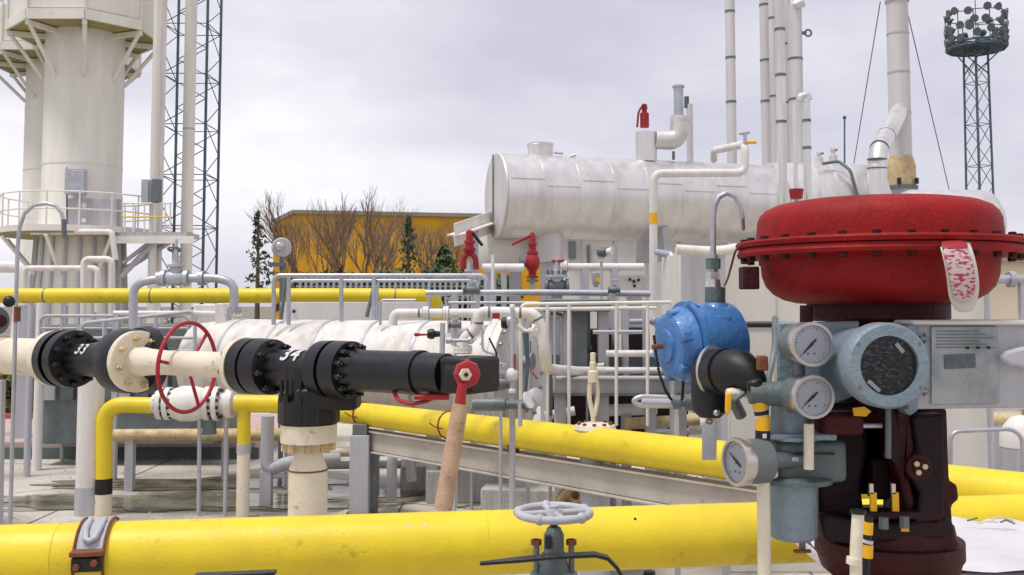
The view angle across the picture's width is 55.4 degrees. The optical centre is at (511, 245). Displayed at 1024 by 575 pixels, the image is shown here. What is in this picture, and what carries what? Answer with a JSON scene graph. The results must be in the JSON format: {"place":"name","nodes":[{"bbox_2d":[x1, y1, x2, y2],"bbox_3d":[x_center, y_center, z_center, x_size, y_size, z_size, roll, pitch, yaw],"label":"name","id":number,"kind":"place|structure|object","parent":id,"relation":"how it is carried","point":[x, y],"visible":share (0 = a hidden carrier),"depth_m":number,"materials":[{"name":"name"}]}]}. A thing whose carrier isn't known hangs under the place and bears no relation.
{"place":"outdoors","nodes":[
{"label":"outdoors","id":0,"kind":"place"},
{"bbox_2d":[21,265,100,311],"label":"white pipe","id":1,"kind":"object","parent":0,"point":[93,268],"visible":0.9,"depth_m":13.97,"materials":[{"name":"metal"}]},
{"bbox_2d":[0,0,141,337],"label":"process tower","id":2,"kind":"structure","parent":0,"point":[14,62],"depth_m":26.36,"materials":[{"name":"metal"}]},
{"bbox_2d":[0,0,153,337],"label":"process tower","id":3,"kind":"structure","parent":0,"point":[90,47],"depth_m":21.43,"materials":[{"name":"metal"}]},
{"bbox_2d":[108,202,199,277],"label":"access walkway","id":4,"kind":"structure","parent":3,"relation":"attached to","point":[150,240],"depth_m":21.01,"materials":[{"name":"grey paint"}]},
{"bbox_2d":[80,256,114,323],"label":"white pipe","id":5,"kind":"object","parent":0,"point":[85,261],"visible":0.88,"depth_m":12.97,"materials":[{"name":"metal"}]},
{"bbox_2d":[0,307,270,337],"bbox_3d":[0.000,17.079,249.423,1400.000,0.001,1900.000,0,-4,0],"label":"ground","id":6,"kind":"structure","parent":0,"point":[248,312],"depth_m":191.49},
{"bbox_2d":[245,209,277,318],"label":"conifer","id":7,"kind":"object","parent":6,"relation":"on","point":[257,259],"visible":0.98,"depth_m":50.01,"materials":[{"name":"green plant"}]},
{"bbox_2d":[246,190,305,272],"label":"bare tree","id":8,"kind":"object","parent":6,"relation":"on","point":[271,220],"visible":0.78,"depth_m":61.68,"materials":[{"name":"brown plant"}]},
{"bbox_2d":[282,211,361,272],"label":"bare tree","id":9,"kind":"object","parent":6,"relation":"on","point":[307,242],"visible":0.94,"depth_m":55.88,"materials":[{"name":"brown plant"}]},
{"bbox_2d":[334,186,404,272],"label":"bare tree","id":10,"kind":"object","parent":6,"relation":"on","point":[367,220],"visible":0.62,"depth_m":62.43,"materials":[{"name":"brown plant"}]},
{"bbox_2d":[296,278,483,320],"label":"boundary fence","id":11,"kind":"object","parent":6,"relation":"on","point":[423,286],"visible":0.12,"depth_m":43.92,"materials":[{"name":"metal"}]},
{"bbox_2d":[276,266,523,320],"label":"fence","id":12,"kind":"object","parent":6,"relation":"on","point":[498,284],"visible":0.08,"depth_m":49.38,"materials":[{"name":"grey metal"}]},
{"bbox_2d":[943,0,1009,194],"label":"floodlight mast","id":13,"kind":"object","parent":6,"relation":"on","point":[982,44],"visible":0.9,"depth_m":60.20,"materials":[{"name":"metal"}]},
{"bbox_2d":[990,258,1023,318],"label":"annex building","id":14,"kind":"structure","parent":6,"relation":"on","point":[1003,301],"depth_m":23.96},
{"bbox_2d":[273,210,539,322],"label":"warehouse","id":15,"kind":"structure","parent":0,"point":[435,219],"depth_m":90.12,"materials":[{"name":"metal"}]},
{"bbox_2d":[3,406,1020,574],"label":"concrete yard","id":16,"kind":"structure","parent":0,"point":[179,469],"depth_m":9.92,"materials":[{"name":"concrete"}]},
{"bbox_2d":[0,330,55,386],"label":"cream pipe section","id":17,"kind":"object","parent":16,"relation":"on","point":[25,347],"visible":0.44,"depth_m":7.00,"materials":[{"name":"paint"}]},
{"bbox_2d":[32,326,179,393],"bbox_3d":[-2.724,0.779,6.702,1.032,0.450,0.632,-2,-4,35],"label":"black valve","id":18,"kind":"object","parent":17,"relation":"attached to","point":[70,358],"visible":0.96,"depth_m":6.64,"materials":[{"name":"paint"}]},
{"bbox_2d":[107,331,246,393],"bbox_3d":[-2.032,0.741,6.101,1.094,0.404,0.404,-2,-4,34],"label":"white spool","id":19,"kind":"object","parent":18,"relation":"attached to","point":[131,361],"visible":0.59,"depth_m":6.23,"materials":[{"name":"beige paint"}]},
{"bbox_2d":[155,321,216,413],"bbox_3d":[-2.106,0.783,6.304,0.470,0.596,0.477,2,-4,-31],"label":"handwheel","id":20,"kind":"object","parent":19,"relation":"attached to","point":[159,361],"visible":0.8,"depth_m":6.24,"materials":[{"name":"metal"}]},
{"bbox_2d":[23,305,34,476],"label":"riser pipe","id":21,"kind":"object","parent":16,"relation":"on","point":[28,406],"visible":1,"depth_m":10.29,"materials":[{"name":"metal"}]},
{"bbox_2d":[8,201,66,523],"bbox_3d":[-3.193,0.950,6.554,0.346,2.505,0.044,0,-4,0],"label":"arched conduit","id":22,"kind":"object","parent":16,"relation":"on","point":[17,315],"visible":1,"depth_m":6.57,"materials":[{"name":"metal"}]},
{"bbox_2d":[32,303,46,470],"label":"riser pipe","id":23,"kind":"object","parent":16,"relation":"on","point":[37,439],"visible":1,"depth_m":10.67,"materials":[{"name":"metal"}]},
{"bbox_2d":[74,377,104,516],"bbox_3d":[-3.662,1.731,8.460,0.223,1.177,0.223,0,-4,0],"label":"white post","id":24,"kind":"object","parent":16,"relation":"on","point":[91,399],"visible":0.61,"depth_m":8.37,"materials":[{"name":"metal"}]},
{"bbox_2d":[94,397,152,516],"bbox_3d":[-3.345,1.812,8.405,0.494,1.010,0.142,0,-4,0],"label":"yellow elbow pipe","id":25,"kind":"object","parent":16,"relation":"on","point":[109,410],"visible":0.98,"depth_m":8.36,"materials":[{"name":"paint"}]},
{"bbox_2d":[4,447,258,458],"bbox_3d":[-5.454,2.438,11.447,4.960,0.130,0.050,0,-4,0],"label":"kerb face","id":26,"kind":"object","parent":16,"relation":"on","point":[157,452],"visible":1,"depth_m":11.42},
{"bbox_2d":[5,414,277,455],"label":"raised paving","id":27,"kind":"structure","parent":16,"relation":"on","point":[255,423],"depth_m":11.48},
{"bbox_2d":[43,323,236,443],"bbox_3d":[-4.329,1.595,11.497,1.970,1.329,1.155,0,-4,0],"label":"skid housing","id":28,"kind":"object","parent":27,"relation":"on","point":[60,416],"visible":0.1,"depth_m":10.95,"materials":[{"name":"metal"}]},
{"bbox_2d":[13,490,287,511],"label":"puddle","id":29,"kind":"object","parent":16,"relation":"on","point":[185,500],"visible":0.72,"depth_m":8.87,"materials":[{"name":"liquid"}]},
{"bbox_2d":[147,0,161,322],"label":"vertical pipe","id":30,"kind":"object","parent":16,"relation":"on","point":[155,108],"visible":0.49,"depth_m":21.45,"materials":[{"name":"metal"}]},
{"bbox_2d":[155,0,167,322],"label":"vertical pipe","id":31,"kind":"object","parent":16,"relation":"on","point":[161,127],"visible":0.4,"depth_m":21.96,"materials":[{"name":"metal"}]},
{"bbox_2d":[111,311,242,479],"bbox_3d":[-3.486,1.549,10.124,1.337,1.744,0.060,0,-4,0],"label":"white pipe","id":32,"kind":"object","parent":16,"relation":"on","point":[117,324],"visible":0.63,"depth_m":10.12,"materials":[{"name":"metal"}]},
{"bbox_2d":[179,0,197,322],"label":"vertical pipe","id":33,"kind":"object","parent":16,"relation":"on","point":[188,129],"visible":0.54,"depth_m":22.60,"materials":[{"name":"metal"}]},
{"bbox_2d":[161,0,222,322],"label":"lattice mast","id":34,"kind":"object","parent":16,"relation":"on","point":[205,131],"visible":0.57,"depth_m":24.54,"materials":[{"name":"metal"}]},
{"bbox_2d":[150,386,236,515],"bbox_3d":[-2.721,1.764,8.408,0.759,1.104,0.306,0,-4,0],"label":"ball valve","id":35,"kind":"object","parent":16,"relation":"on","point":[218,404],"visible":0.84,"depth_m":8.35,"materials":[{"name":"white paint"}]},
{"bbox_2d":[51,478,348,489],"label":"puddle","id":36,"kind":"object","parent":16,"relation":"on","point":[163,484],"visible":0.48,"depth_m":9.80,"materials":[{"name":"liquid"}]},
{"bbox_2d":[113,428,293,491],"bbox_3d":[-2.912,2.081,9.491,1.927,0.605,0.122,0,-4,0],"label":"brown pipe","id":37,"kind":"object","parent":16,"relation":"on","point":[130,438],"visible":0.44,"depth_m":9.45,"materials":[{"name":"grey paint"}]},
{"bbox_2d":[0,288,444,437],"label":"yellow pipe","id":38,"kind":"object","parent":16,"relation":"on","point":[145,295],"visible":0.6,"depth_m":11.90,"materials":[{"name":"metal"}]},
{"bbox_2d":[234,395,277,517],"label":"yellow tee pipe","id":39,"kind":"object","parent":16,"relation":"on","point":[245,406],"visible":0.88,"depth_m":8.26,"materials":[{"name":"metal"}]},
{"bbox_2d":[259,415,340,504],"bbox_3d":[-1.928,1.947,8.905,0.739,0.801,0.192,2,-4,-26],"label":"white pipe","id":40,"kind":"object","parent":16,"relation":"on","point":[270,467],"visible":0.89,"depth_m":8.76,"materials":[{"name":"metal"}]},
{"bbox_2d":[280,423,336,515],"bbox_3d":[-1.141,1.567,5.440,0.316,1.137,0.316,0,-4,0],"label":"white reducer spool","id":41,"kind":"object","parent":16,"relation":"on","point":[307,446],"visible":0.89,"depth_m":5.36,"materials":[{"name":"beige paint"}]},
{"bbox_2d":[224,338,498,425],"bbox_3d":[-0.859,0.753,5.318,1.733,0.468,0.350,-2,-4,32],"label":"black valve","id":42,"kind":"object","parent":41,"relation":"on","point":[323,382],"visible":1,"depth_m":5.27,"materials":[{"name":"paint"}]},
{"bbox_2d":[434,360,480,511],"bbox_3d":[-0.224,0.881,4.625,0.181,0.687,0.458,-1,-4,14],"label":"hand lever","id":43,"kind":"object","parent":42,"relation":"attached to","point":[466,374],"visible":0.96,"depth_m":4.46,"materials":[{"name":"beige paint"}]},
{"bbox_2d":[176,304,543,488],"bbox_3d":[-1.518,1.478,9.569,3.992,1.818,1.112,-2,-4,24],"label":"white vessel","id":44,"kind":"object","parent":16,"relation":"on","point":[223,331],"visible":0.37,"depth_m":9.17,"materials":[{"name":"metal"}]},
{"bbox_2d":[38,314,189,335],"bbox_3d":[-4.182,0.983,10.259,1.606,0.523,0.034,0,-4,0],"label":"handrail","id":45,"kind":"object","parent":44,"relation":"attached to","point":[62,316],"visible":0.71,"depth_m":10.26,"materials":[{"name":"metal"}]},
{"bbox_2d":[79,310,196,376],"bbox_3d":[-3.777,0.988,9.858,1.200,0.676,0.038,0,-4,0],"label":"handrail","id":46,"kind":"object","parent":44,"relation":"attached to","point":[155,316],"visible":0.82,"depth_m":9.86,"materials":[{"name":"metal"}]},
{"bbox_2d":[129,271,241,328],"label":"grey pipe","id":47,"kind":"object","parent":44,"relation":"attached to","point":[201,277],"visible":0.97,"depth_m":8.76,"materials":[{"name":"metal"}]},
{"bbox_2d":[160,239,190,286],"bbox_3d":[-3.035,0.156,8.807,0.235,0.428,0.153,0,-4,0],"label":"gate valve","id":48,"kind":"object","parent":47,"relation":"attached to","point":[175,275],"visible":0.99,"depth_m":8.75,"materials":[{"name":"metal"}]},
{"bbox_2d":[280,302,426,320],"bbox_3d":[-1.757,0.810,10.848,1.642,0.363,0.094,0,-4,0],"label":"pale cover","id":49,"kind":"object","parent":44,"relation":"attached to","point":[322,310],"visible":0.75,"depth_m":10.85,"materials":[{"name":"white"}]},
{"bbox_2d":[271,273,488,324],"bbox_3d":[-1.298,0.526,9.586,2.137,0.507,0.042,0,-4,0],"label":"handrail","id":50,"kind":"object","parent":44,"relation":"on","point":[340,276],"visible":0.94,"depth_m":9.58,"materials":[{"name":"metal"}]},
{"bbox_2d":[291,279,479,320],"bbox_3d":[-1.332,0.582,10.083,1.995,0.475,0.034,0,-4,0],"label":"handrail","id":51,"kind":"object","parent":44,"relation":"on","point":[428,281],"visible":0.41,"depth_m":10.08,"materials":[{"name":"metal"}]},
{"bbox_2d":[346,423,374,513],"bbox_3d":[-1.298,1.921,8.348,0.248,0.785,0.248,0,-4,0],"label":"square post","id":52,"kind":"object","parent":16,"relation":"on","point":[359,482],"visible":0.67,"depth_m":8.27,"materials":[{"name":"metal"}]},
{"bbox_2d":[386,456,416,500],"bbox_3d":[-1.009,2.045,8.897,0.113,0.512,0.354,-3,-5,39],"label":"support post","id":53,"kind":"object","parent":16,"relation":"on","point":[391,482],"visible":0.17,"depth_m":8.76,"materials":[{"name":"metal"}]},
{"bbox_2d":[426,466,506,502],"bbox_3d":[-0.420,2.195,9.108,0.738,0.330,0.450,0,-4,-2],"label":"concrete block","id":54,"kind":"object","parent":16,"relation":"on","point":[479,480],"depth_m":8.88,"materials":[{"name":"concrete"}]},
{"bbox_2d":[447,211,494,443],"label":"channel beam","id":55,"kind":"structure","parent":16,"relation":"on","point":[480,225],"depth_m":12.66,"materials":[{"name":"metal"}]},
{"bbox_2d":[479,233,528,320],"bbox_3d":[-0.129,1.162,13.454,0.684,2.923,0.643,2,-4,-24],"label":"drum","id":56,"kind":"object","parent":16,"relation":"on","point":[503,250],"visible":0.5,"depth_m":13.28,"materials":[{"name":"grey paint"}]},
{"bbox_2d":[0,494,1023,574],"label":"front yellow pipe","id":57,"kind":"object","parent":16,"relation":"on","point":[621,537],"visible":0.67,"depth_m":3.61,"materials":[{"name":"metal"}]},
{"bbox_2d":[69,516,118,574],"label":"pipe clamp","id":58,"kind":"object","parent":57,"relation":"attached to","point":[87,553],"visible":1,"depth_m":3.43,"materials":[{"name":"metal"}]},
{"bbox_2d":[506,304,517,574],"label":"instrument standpipe","id":59,"kind":"object","parent":16,"relation":"on","point":[512,373],"visible":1,"depth_m":6.23,"materials":[{"name":"metal"}]},
{"bbox_2d":[472,387,543,426],"bbox_3d":[-0.012,1.012,6.147,0.480,0.253,0.277,-3,-4,39],"label":"flanged tee","id":60,"kind":"object","parent":59,"relation":"attached to","point":[533,397],"visible":1,"depth_m":6.15,"materials":[{"name":"metal"}]},
{"bbox_2d":[481,479,553,509],"bbox_3d":[0.155,2.223,8.754,0.803,0.231,0.550,0,-4,7],"label":"concrete block","id":61,"kind":"object","parent":16,"relation":"on","point":[490,495],"depth_m":8.51,"materials":[{"name":"concrete"}]},
{"bbox_2d":[545,259,568,455],"bbox_3d":[0.409,1.232,8.841,0.220,2.219,0.202,0,-4,0],"label":"control valve","id":62,"kind":"object","parent":61,"relation":"on","point":[556,275],"visible":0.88,"depth_m":8.84,"materials":[{"name":"metal"}]},
{"bbox_2d":[426,289,650,508],"bbox_3d":[0.234,1.364,8.733,2.022,1.944,0.060,0,-4,0],"label":"grey pipe","id":63,"kind":"object","parent":16,"relation":"on","point":[455,294],"visible":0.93,"depth_m":8.76,"materials":[{"name":"metal"}]},
{"bbox_2d":[535,233,563,421],"bbox_3d":[0.504,1.099,13.107,0.399,3.006,0.399,0,-4,0],"label":"vertical drum","id":64,"kind":"object","parent":16,"relation":"on","point":[549,247],"visible":0.25,"depth_m":13.00,"materials":[{"name":"grey paint"}]},
{"bbox_2d":[480,551,623,574],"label":"bent lever bar","id":65,"kind":"object","parent":16,"relation":"on","point":[555,556],"visible":1,"depth_m":2.37,"materials":[{"name":"black paint"}]},
{"bbox_2d":[513,500,593,574],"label":"gate valve","id":66,"kind":"object","parent":16,"relation":"on","point":[552,514],"visible":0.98,"depth_m":2.54,"materials":[{"name":"grey paint"}]},
{"bbox_2d":[367,428,756,512],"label":"diagonal grey beam","id":67,"kind":"structure","parent":16,"relation":"on","point":[644,486],"depth_m":6.56,"materials":[{"name":"metal"}]},
{"bbox_2d":[574,352,615,574],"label":"valve","id":68,"kind":"object","parent":16,"relation":"on","point":[591,500],"visible":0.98,"depth_m":6.48,"materials":[{"name":"beige paint"}]},
{"bbox_2d":[560,261,643,465],"bbox_3d":[0.887,1.266,9.540,0.820,2.237,0.123,0,-4,0],"label":"white pipe","id":69,"kind":"object","parent":16,"relation":"on","point":[586,268],"visible":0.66,"depth_m":9.57,"materials":[{"name":"metal"}]},
{"bbox_2d":[541,299,690,504],"bbox_3d":[0.893,1.371,8.076,1.300,1.849,1.310,0,-4,0],"label":"platform structure","id":70,"kind":"object","parent":16,"relation":"on","point":[631,368],"visible":0.47,"depth_m":7.89,"materials":[{"name":"grey paint"}]},
{"bbox_2d":[453,298,613,375],"bbox_3d":[0.320,0.713,7.313,1.602,0.631,0.483,3,-5,-40],"label":"white pipe","id":71,"kind":"object","parent":70,"relation":"attached to","point":[480,314],"visible":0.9,"depth_m":6.95,"materials":[{"name":"metal"}]},
{"bbox_2d":[388,306,476,324],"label":"white pipe","id":72,"kind":"object","parent":71,"relation":"attached to","point":[444,313],"visible":0.99,"depth_m":7.55,"materials":[{"name":"metal"}]},
{"bbox_2d":[519,300,708,425],"bbox_3d":[0.741,0.848,7.061,1.382,0.904,0.025,0,-4,0],"label":"handrail","id":73,"kind":"object","parent":70,"relation":"attached to","point":[569,304],"visible":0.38,"depth_m":7.06,"materials":[{"name":"metal"}]},
{"bbox_2d":[485,153,791,269],"bbox_3d":[1.842,0.711,13.578,4.389,3.839,1.143,1,-4,-16],"label":"insulated tank","id":74,"kind":"object","parent":16,"relation":"on","point":[588,198],"visible":0.69,"depth_m":13.08,"materials":[{"name":"metal"}]},
{"bbox_2d":[635,103,656,160],"bbox_3d":[1.872,-1.575,13.622,0.297,0.818,0.297,0,-4,0],"label":"relief valve","id":75,"kind":"object","parent":74,"relation":"on","point":[645,146],"visible":0.97,"depth_m":13.50,"materials":[{"name":"metal"}]},
{"bbox_2d":[656,84,689,159],"bbox_3d":[2.241,-1.718,13.630,0.495,1.044,0.279,0,-4,0],"label":"vent elbow","id":76,"kind":"object","parent":74,"relation":"on","point":[675,136],"visible":0.98,"depth_m":13.52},
{"bbox_2d":[618,275,658,326],"bbox_3d":[1.786,1.535,13.917,0.635,2.236,0.349,0,-4,0],"label":"cabinet","id":77,"kind":"object","parent":16,"relation":"on","point":[633,282],"visible":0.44,"depth_m":13.86,"materials":[{"name":"metal"}]},
{"bbox_2d":[562,239,727,412],"bbox_3d":[3.232,1.371,17.549,4.943,3.007,2.350,0,-4,0],"label":"equipment cabin","id":78,"kind":"object","parent":16,"relation":"on","point":[579,251],"visible":0.12,"depth_m":16.51,"materials":[{"name":"metal"}]},
{"bbox_2d":[340,401,1023,498],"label":"diagonal yellow pipe","id":79,"kind":"object","parent":16,"relation":"on","point":[678,454],"visible":0.62,"depth_m":6.32,"materials":[{"name":"metal"}]},
{"bbox_2d":[649,131,756,349],"bbox_3d":[2.390,0.611,10.957,0.977,3.718,2.330,-2,-4,28],"label":"white pipe","id":80,"kind":"object","parent":16,"relation":"on","point":[743,146],"visible":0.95,"depth_m":10.25,"materials":[{"name":"metal"}]},
{"bbox_2d":[675,243,738,574],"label":"white pipe","id":81,"kind":"object","parent":16,"relation":"on","point":[722,251],"visible":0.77,"depth_m":6.48,"materials":[{"name":"metal"}]},
{"bbox_2d":[725,0,736,244],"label":"vertical stack","id":82,"kind":"object","parent":16,"relation":"on","point":[730,57],"visible":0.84,"depth_m":15.73,"materials":[{"name":"metal"}]},
{"bbox_2d":[746,378,777,574],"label":"white conduit","id":83,"kind":"object","parent":16,"relation":"on","point":[762,421],"visible":0.64,"depth_m":1.91,"materials":[{"name":"beige paint"}]},
{"bbox_2d":[759,0,770,164],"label":"vertical stack","id":84,"kind":"object","parent":16,"relation":"on","point":[764,83],"visible":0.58,"depth_m":16.53,"materials":[{"name":"metal"}]},
{"bbox_2d":[705,324,827,571],"bbox_3d":[1.877,1.394,7.016,0.810,1.674,0.825,0,-4,0],"label":"switch cabinet","id":85,"kind":"object","parent":16,"relation":"on","point":[760,335],"visible":0.11,"depth_m":6.63,"materials":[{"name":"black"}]},
{"bbox_2d":[662,253,824,323],"bbox_3d":[1.700,0.314,7.086,1.097,0.491,0.816,0,-4,0],"label":"switch cabinet","id":86,"kind":"object","parent":85,"relation":"on","point":[683,277],"visible":0.09,"depth_m":6.68,"materials":[{"name":"metal"}]},
{"bbox_2d":[768,0,776,162],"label":"vertical stack","id":87,"kind":"object","parent":16,"relation":"on","point":[772,97],"visible":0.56,"depth_m":16.15,"materials":[{"name":"metal"}]},
{"bbox_2d":[774,0,787,204],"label":"vertical stack","id":88,"kind":"object","parent":16,"relation":"on","point":[781,120],"visible":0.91,"depth_m":12.29,"materials":[{"name":"metal"}]},
{"bbox_2d":[787,0,811,162],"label":"capped stack","id":89,"kind":"object","parent":16,"relation":"on","point":[795,32],"visible":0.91,"depth_m":16.12,"materials":[{"name":"metal"}]},
{"bbox_2d":[796,92,811,199],"bbox_3d":[3.636,0.307,12.004,0.201,4.453,0.107,0,-4,0],"label":"vertical stack","id":90,"kind":"object","parent":16,"relation":"on","point":[804,98],"visible":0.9,"depth_m":12.06,"materials":[{"name":"metal"}]},
{"bbox_2d":[764,163,891,201],"bbox_3d":[5.017,0.714,15.450,1.942,4.060,1.273,0,-4,-4],"label":"insulated tank","id":91,"kind":"object","parent":16,"relation":"on","point":[831,180],"visible":0.24,"depth_m":15.00,"materials":[{"name":"metal"}]},
{"bbox_2d":[846,508,865,574],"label":"white conduit","id":92,"kind":"object","parent":16,"relation":"on","point":[854,560],"visible":1,"depth_m":1.76,"materials":[{"name":"beige paint"}]},
{"bbox_2d":[735,193,1023,574],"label":"diaphragm control valve","id":93,"kind":"object","parent":16,"relation":"on","point":[866,259],"visible":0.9,"depth_m":1.96,"materials":[{"name":"red"}]},
{"bbox_2d":[651,254,749,419],"bbox_3d":[0.430,0.211,2.209,0.237,0.381,0.206,0,-4,0],"label":"blue transmitter","id":94,"kind":"object","parent":93,"relation":"attached to","point":[687,332],"visible":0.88,"depth_m":2.15,"materials":[{"name":"metal"}]},
{"bbox_2d":[691,346,766,417],"bbox_3d":[0.450,0.289,2.049,0.103,0.154,0.204,1,-4,-18],"label":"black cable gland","id":95,"kind":"object","parent":94,"relation":"attached to","point":[716,372],"visible":0.84,"depth_m":2.02,"materials":[{"name":"metal"}]},
{"bbox_2d":[770,406,845,552],"bbox_3d":[0.580,0.453,1.976,0.176,0.328,0.160,0,-4,0],"label":"filter regulator","id":96,"kind":"object","parent":93,"relation":"attached to","point":[794,503],"visible":0.73,"depth_m":1.94,"materials":[{"name":"grey"}]},
{"bbox_2d":[721,437,803,486],"bbox_3d":[0.503,0.423,1.925,0.152,0.094,0.094,1,-4,-21],"label":"pressure gauge","id":97,"kind":"object","parent":96,"relation":"attached to","point":[745,462],"visible":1,"depth_m":1.89,"materials":[{"name":"metal"}]},
{"bbox_2d":[777,319,1023,414],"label":"valve positioner","id":98,"kind":"object","parent":93,"relation":"attached to","point":[908,367],"visible":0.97,"depth_m":1.88,"materials":[{"name":"grey paint"}]},
{"bbox_2d":[747,355,834,418],"bbox_3d":[0.537,0.275,1.911,0.129,0.115,0.144,1,-4,-10],"label":"pressure gauge","id":99,"kind":"object","parent":98,"relation":"attached to","point":[810,396],"visible":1,"depth_m":1.86,"materials":[{"name":"metal"}]},
{"bbox_2d":[777,322,833,375],"bbox_3d":[0.567,0.212,1.892,0.086,0.129,0.087,0,-4,-6],"label":"pressure gauge","id":100,"kind":"object","parent":98,"relation":"attached to","point":[801,346],"visible":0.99,"depth_m":1.86,"materials":[{"name":"metal"}]},
{"bbox_2d":[940,240,978,311],"bbox_3d":[0.834,0.053,1.830,0.070,0.144,0.070,0,-4,0],"label":"warning tag","id":101,"kind":"object","parent":93,"relation":"hanging from","point":[961,269],"visible":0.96,"depth_m":1.80,"materials":[{"name":"white plastic"}]},
{"bbox_2d":[867,103,906,193],"bbox_3d":[6.161,0.083,15.765,0.353,5.360,2.930,-2,-4,29],"label":"exhaust branch","id":102,"kind":"object","parent":16,"relation":"on","point":[884,139],"visible":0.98,"depth_m":14.73,"materials":[{"name":"metal"}]},
{"bbox_2d":[885,0,918,193],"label":"exhaust stack","id":103,"kind":"object","parent":16,"relation":"on","point":[901,171],"visible":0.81,"depth_m":17.05,"materials":[{"name":"grey paint"}]},
{"bbox_2d":[794,516,1023,574],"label":"sheeted platform","id":104,"kind":"structure","parent":16,"relation":"on","point":[994,548],"depth_m":3.40,"materials":[{"name":"grey paint"}]},
{"bbox_2d":[945,294,991,468],"bbox_3d":[2.762,1.240,6.105,0.300,1.870,0.461,0,-4,0],"label":"white cabinet","id":105,"kind":"object","parent":16,"relation":"on","point":[972,449],"visible":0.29,"depth_m":5.94,"materials":[{"name":"metal"}]},
{"bbox_2d":[988,271,1023,468],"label":"flanged pipe","id":106,"kind":"object","parent":16,"relation":"on","point":[1010,279],"visible":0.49,"depth_m":8.96,"materials":[{"name":"metal"}]},
{"bbox_2d":[999,415,1023,471],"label":"pipe elbow","id":107,"kind":"object","parent":16,"relation":"on","point":[1009,444],"visible":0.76,"depth_m":6.67,"materials":[{"name":"grey paint"}]},
{"bbox_2d":[0,0,1023,306],"label":"sky","id":108,"kind":"structure","parent":0,"point":[415,100],"materials":[{"name":"grey"}]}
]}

